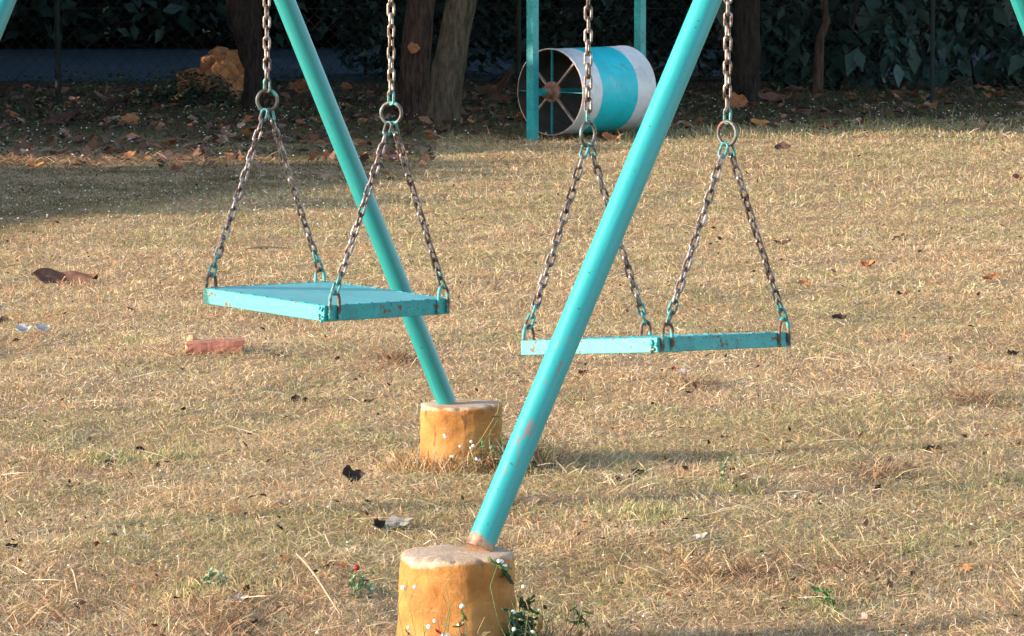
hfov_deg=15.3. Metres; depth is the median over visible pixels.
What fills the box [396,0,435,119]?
tree
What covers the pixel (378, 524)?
fallen leaf
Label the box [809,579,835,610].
weed plant
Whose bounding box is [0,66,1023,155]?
ground weeds
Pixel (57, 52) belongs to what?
wire fence
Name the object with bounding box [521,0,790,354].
swing
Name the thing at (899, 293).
fallen leaf
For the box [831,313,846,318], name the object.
fallen leaf
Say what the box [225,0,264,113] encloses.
tree
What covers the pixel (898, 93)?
fallen leaf
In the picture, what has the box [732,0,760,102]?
tree
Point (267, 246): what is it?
dry twig
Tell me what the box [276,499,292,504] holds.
fallen leaf
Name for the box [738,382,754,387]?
fallen leaf
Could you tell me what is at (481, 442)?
weed plant
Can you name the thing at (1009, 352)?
fallen leaf
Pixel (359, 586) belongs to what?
weed plant
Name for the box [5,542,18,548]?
fallen leaf
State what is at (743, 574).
fallen leaf
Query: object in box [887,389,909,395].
fallen leaf
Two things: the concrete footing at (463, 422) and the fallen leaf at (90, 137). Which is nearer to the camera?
the concrete footing at (463, 422)
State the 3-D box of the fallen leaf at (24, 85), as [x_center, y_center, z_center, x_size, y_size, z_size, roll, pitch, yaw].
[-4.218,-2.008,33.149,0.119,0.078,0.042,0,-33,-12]
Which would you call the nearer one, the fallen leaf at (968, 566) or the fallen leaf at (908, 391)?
the fallen leaf at (968, 566)
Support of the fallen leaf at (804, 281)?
on the ground at (330, 352)
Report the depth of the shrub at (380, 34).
36.61 m
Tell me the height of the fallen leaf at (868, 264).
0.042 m
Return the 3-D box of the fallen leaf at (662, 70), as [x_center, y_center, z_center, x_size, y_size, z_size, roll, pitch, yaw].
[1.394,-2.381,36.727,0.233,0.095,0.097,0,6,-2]
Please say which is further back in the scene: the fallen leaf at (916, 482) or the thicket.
the thicket
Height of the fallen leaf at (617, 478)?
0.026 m
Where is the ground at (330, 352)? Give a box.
[0,14,1023,635]
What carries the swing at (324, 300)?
hanging from the swing set at (582, 298)
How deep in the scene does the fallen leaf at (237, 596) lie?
8.27 m
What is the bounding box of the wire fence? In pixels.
[0,0,1023,106]
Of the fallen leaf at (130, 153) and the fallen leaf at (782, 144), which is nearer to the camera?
the fallen leaf at (130, 153)
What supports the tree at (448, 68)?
on the ground at (330, 352)
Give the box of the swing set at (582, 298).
[0,0,1023,551]
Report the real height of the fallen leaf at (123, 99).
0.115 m
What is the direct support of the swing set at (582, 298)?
on the concrete footing at (464, 573)
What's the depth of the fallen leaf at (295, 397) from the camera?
11.94 m
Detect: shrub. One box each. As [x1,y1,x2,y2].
[320,0,578,77]
[498,0,814,78]
[716,0,1023,90]
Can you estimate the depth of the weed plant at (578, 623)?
7.99 m
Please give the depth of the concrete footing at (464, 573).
7.63 m
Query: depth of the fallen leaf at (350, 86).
33.47 m
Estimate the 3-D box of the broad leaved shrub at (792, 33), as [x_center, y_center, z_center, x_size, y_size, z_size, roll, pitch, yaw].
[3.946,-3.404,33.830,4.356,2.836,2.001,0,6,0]
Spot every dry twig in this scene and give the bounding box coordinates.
[71,569,78,593]
[245,246,291,249]
[296,553,339,613]
[804,357,847,361]
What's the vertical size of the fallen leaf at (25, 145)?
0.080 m
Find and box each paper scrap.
[16,323,31,331]
[35,323,49,330]
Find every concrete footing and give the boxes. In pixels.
[397,544,515,635]
[419,398,502,472]
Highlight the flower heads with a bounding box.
[0,97,1021,635]
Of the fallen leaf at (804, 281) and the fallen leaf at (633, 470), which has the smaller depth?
the fallen leaf at (633, 470)
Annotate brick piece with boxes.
[185,335,244,354]
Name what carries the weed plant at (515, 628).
on the ground at (330, 352)
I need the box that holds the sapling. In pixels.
[811,0,829,93]
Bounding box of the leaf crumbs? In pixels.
[0,149,1023,635]
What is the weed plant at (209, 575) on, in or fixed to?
on the ground at (330, 352)
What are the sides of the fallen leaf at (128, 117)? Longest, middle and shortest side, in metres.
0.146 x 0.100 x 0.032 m
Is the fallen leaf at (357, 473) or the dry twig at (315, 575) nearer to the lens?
the dry twig at (315, 575)
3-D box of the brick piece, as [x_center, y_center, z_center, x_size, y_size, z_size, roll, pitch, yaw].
[-1.028,0.094,13.147,0.216,0.062,0.128,0,6,0]
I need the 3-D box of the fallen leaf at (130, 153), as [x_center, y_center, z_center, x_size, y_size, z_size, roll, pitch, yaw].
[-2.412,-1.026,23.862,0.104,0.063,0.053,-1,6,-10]
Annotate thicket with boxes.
[0,0,1019,48]
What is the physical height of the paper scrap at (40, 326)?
0.029 m
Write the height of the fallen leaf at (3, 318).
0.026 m
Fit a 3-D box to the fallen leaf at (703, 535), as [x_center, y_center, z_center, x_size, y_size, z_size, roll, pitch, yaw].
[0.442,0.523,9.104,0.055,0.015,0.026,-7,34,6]
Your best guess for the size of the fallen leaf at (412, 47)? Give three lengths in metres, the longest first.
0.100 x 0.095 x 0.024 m
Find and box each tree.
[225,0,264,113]
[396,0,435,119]
[425,0,476,123]
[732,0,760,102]
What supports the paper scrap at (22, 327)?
on the ground at (330, 352)
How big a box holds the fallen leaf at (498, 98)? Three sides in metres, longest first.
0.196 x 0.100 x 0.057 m
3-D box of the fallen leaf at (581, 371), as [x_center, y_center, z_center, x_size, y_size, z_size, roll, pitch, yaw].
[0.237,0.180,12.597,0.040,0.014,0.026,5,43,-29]
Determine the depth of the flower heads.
20.68 m
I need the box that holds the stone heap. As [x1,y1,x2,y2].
[175,46,266,102]
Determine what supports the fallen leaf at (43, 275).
on the ground at (330, 352)
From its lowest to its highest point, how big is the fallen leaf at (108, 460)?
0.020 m
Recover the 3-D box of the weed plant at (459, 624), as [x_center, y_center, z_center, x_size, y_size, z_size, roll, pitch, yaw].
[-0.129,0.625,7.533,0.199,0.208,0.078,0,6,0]
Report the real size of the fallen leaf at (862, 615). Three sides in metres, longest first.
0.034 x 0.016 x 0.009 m
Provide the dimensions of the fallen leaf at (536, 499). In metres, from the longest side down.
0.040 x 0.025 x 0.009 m
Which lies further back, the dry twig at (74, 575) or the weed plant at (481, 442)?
the weed plant at (481, 442)
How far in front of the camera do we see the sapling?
32.49 m
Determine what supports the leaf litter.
on the ground at (330, 352)
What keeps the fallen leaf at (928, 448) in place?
on the ground at (330, 352)
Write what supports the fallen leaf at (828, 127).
on the ground at (330, 352)
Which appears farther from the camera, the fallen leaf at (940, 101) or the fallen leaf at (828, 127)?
the fallen leaf at (940, 101)
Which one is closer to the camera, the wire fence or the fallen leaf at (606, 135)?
the fallen leaf at (606, 135)
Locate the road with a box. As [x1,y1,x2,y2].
[0,49,1023,80]
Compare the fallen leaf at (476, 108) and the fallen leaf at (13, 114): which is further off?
the fallen leaf at (476, 108)
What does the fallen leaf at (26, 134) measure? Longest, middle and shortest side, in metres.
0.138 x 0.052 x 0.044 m
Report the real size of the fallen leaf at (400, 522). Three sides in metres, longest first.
0.096 x 0.049 x 0.019 m
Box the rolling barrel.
[517,0,655,141]
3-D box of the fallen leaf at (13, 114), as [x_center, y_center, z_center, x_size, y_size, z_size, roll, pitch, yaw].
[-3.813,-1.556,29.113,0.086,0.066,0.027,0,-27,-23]
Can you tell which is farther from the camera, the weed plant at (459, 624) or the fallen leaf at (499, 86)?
the fallen leaf at (499, 86)
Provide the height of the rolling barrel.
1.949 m
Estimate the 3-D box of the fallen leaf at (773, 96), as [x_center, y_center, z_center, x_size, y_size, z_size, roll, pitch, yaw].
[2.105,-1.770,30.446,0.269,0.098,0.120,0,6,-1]
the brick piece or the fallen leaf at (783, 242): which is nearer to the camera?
the brick piece
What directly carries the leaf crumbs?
on the ground at (330, 352)
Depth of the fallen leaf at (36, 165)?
23.25 m
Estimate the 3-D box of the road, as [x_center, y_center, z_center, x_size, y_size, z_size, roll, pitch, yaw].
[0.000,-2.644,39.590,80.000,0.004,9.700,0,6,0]
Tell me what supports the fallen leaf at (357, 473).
on the ground at (330, 352)
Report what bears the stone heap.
on the ground at (330, 352)
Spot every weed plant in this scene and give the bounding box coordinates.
[201,564,230,587]
[348,573,377,597]
[397,585,490,635]
[443,396,504,474]
[487,557,542,635]
[564,600,592,631]
[717,456,730,482]
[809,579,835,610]
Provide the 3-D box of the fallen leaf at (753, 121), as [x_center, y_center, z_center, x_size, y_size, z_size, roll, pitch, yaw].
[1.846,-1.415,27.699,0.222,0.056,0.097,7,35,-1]
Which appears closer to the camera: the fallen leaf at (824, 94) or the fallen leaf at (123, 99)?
the fallen leaf at (123, 99)
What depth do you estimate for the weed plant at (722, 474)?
10.04 m
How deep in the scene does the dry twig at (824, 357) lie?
12.91 m
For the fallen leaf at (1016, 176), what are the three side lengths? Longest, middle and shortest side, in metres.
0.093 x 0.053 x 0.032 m
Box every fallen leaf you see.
[0,316,8,321]
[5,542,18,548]
[9,111,19,116]
[14,141,33,149]
[22,84,34,89]
[22,133,41,138]
[26,161,43,166]
[31,264,103,284]
[49,109,80,123]
[79,133,93,140]
[94,94,130,107]
[105,459,115,466]
[120,151,135,158]
[121,113,139,120]
[135,446,144,451]
[157,157,168,164]
[171,165,180,170]
[228,593,248,602]
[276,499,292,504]
[291,394,299,401]
[293,79,309,93]
[341,82,352,88]
[342,465,364,481]
[373,518,385,528]
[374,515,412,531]
[407,42,419,53]
[465,106,481,111]
[474,72,510,94]
[491,94,510,103]
[526,496,539,504]
[578,369,588,375]
[602,132,621,141]
[615,475,629,482]
[631,468,643,476]
[652,67,664,74]
[685,532,707,540]
[730,92,747,107]
[734,571,756,579]
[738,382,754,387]
[750,118,779,126]
[758,92,791,102]
[774,141,790,149]
[774,238,790,244]
[798,279,810,285]
[809,91,829,98]
[822,124,837,129]
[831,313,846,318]
[860,260,875,267]
[860,612,867,618]
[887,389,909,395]
[890,90,912,97]
[896,289,910,296]
[907,480,930,485]
[922,445,939,450]
[929,99,944,105]
[958,564,971,570]
[982,272,998,280]
[1007,349,1019,355]
[1012,174,1023,180]
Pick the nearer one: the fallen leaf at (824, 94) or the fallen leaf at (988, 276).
the fallen leaf at (988, 276)
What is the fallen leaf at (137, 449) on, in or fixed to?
on the ground at (330, 352)
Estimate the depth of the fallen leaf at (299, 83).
33.08 m
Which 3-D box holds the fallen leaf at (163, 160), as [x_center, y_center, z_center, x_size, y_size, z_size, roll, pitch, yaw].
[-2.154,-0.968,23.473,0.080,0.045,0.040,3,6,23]
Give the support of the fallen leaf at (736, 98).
on the ground at (330, 352)
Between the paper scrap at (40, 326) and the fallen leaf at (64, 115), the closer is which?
the paper scrap at (40, 326)
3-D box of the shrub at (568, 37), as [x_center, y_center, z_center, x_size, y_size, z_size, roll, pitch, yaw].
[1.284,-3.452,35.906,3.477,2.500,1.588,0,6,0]
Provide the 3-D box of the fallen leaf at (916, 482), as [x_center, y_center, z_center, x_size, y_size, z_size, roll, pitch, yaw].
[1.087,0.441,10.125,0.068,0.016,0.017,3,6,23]
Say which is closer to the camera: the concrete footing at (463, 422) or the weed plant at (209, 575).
the weed plant at (209, 575)
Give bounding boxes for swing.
[203,0,449,322]
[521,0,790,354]
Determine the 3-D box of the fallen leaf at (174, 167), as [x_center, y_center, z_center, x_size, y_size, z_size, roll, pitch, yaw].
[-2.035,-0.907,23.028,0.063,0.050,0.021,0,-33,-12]
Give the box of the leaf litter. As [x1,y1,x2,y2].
[0,80,1023,179]

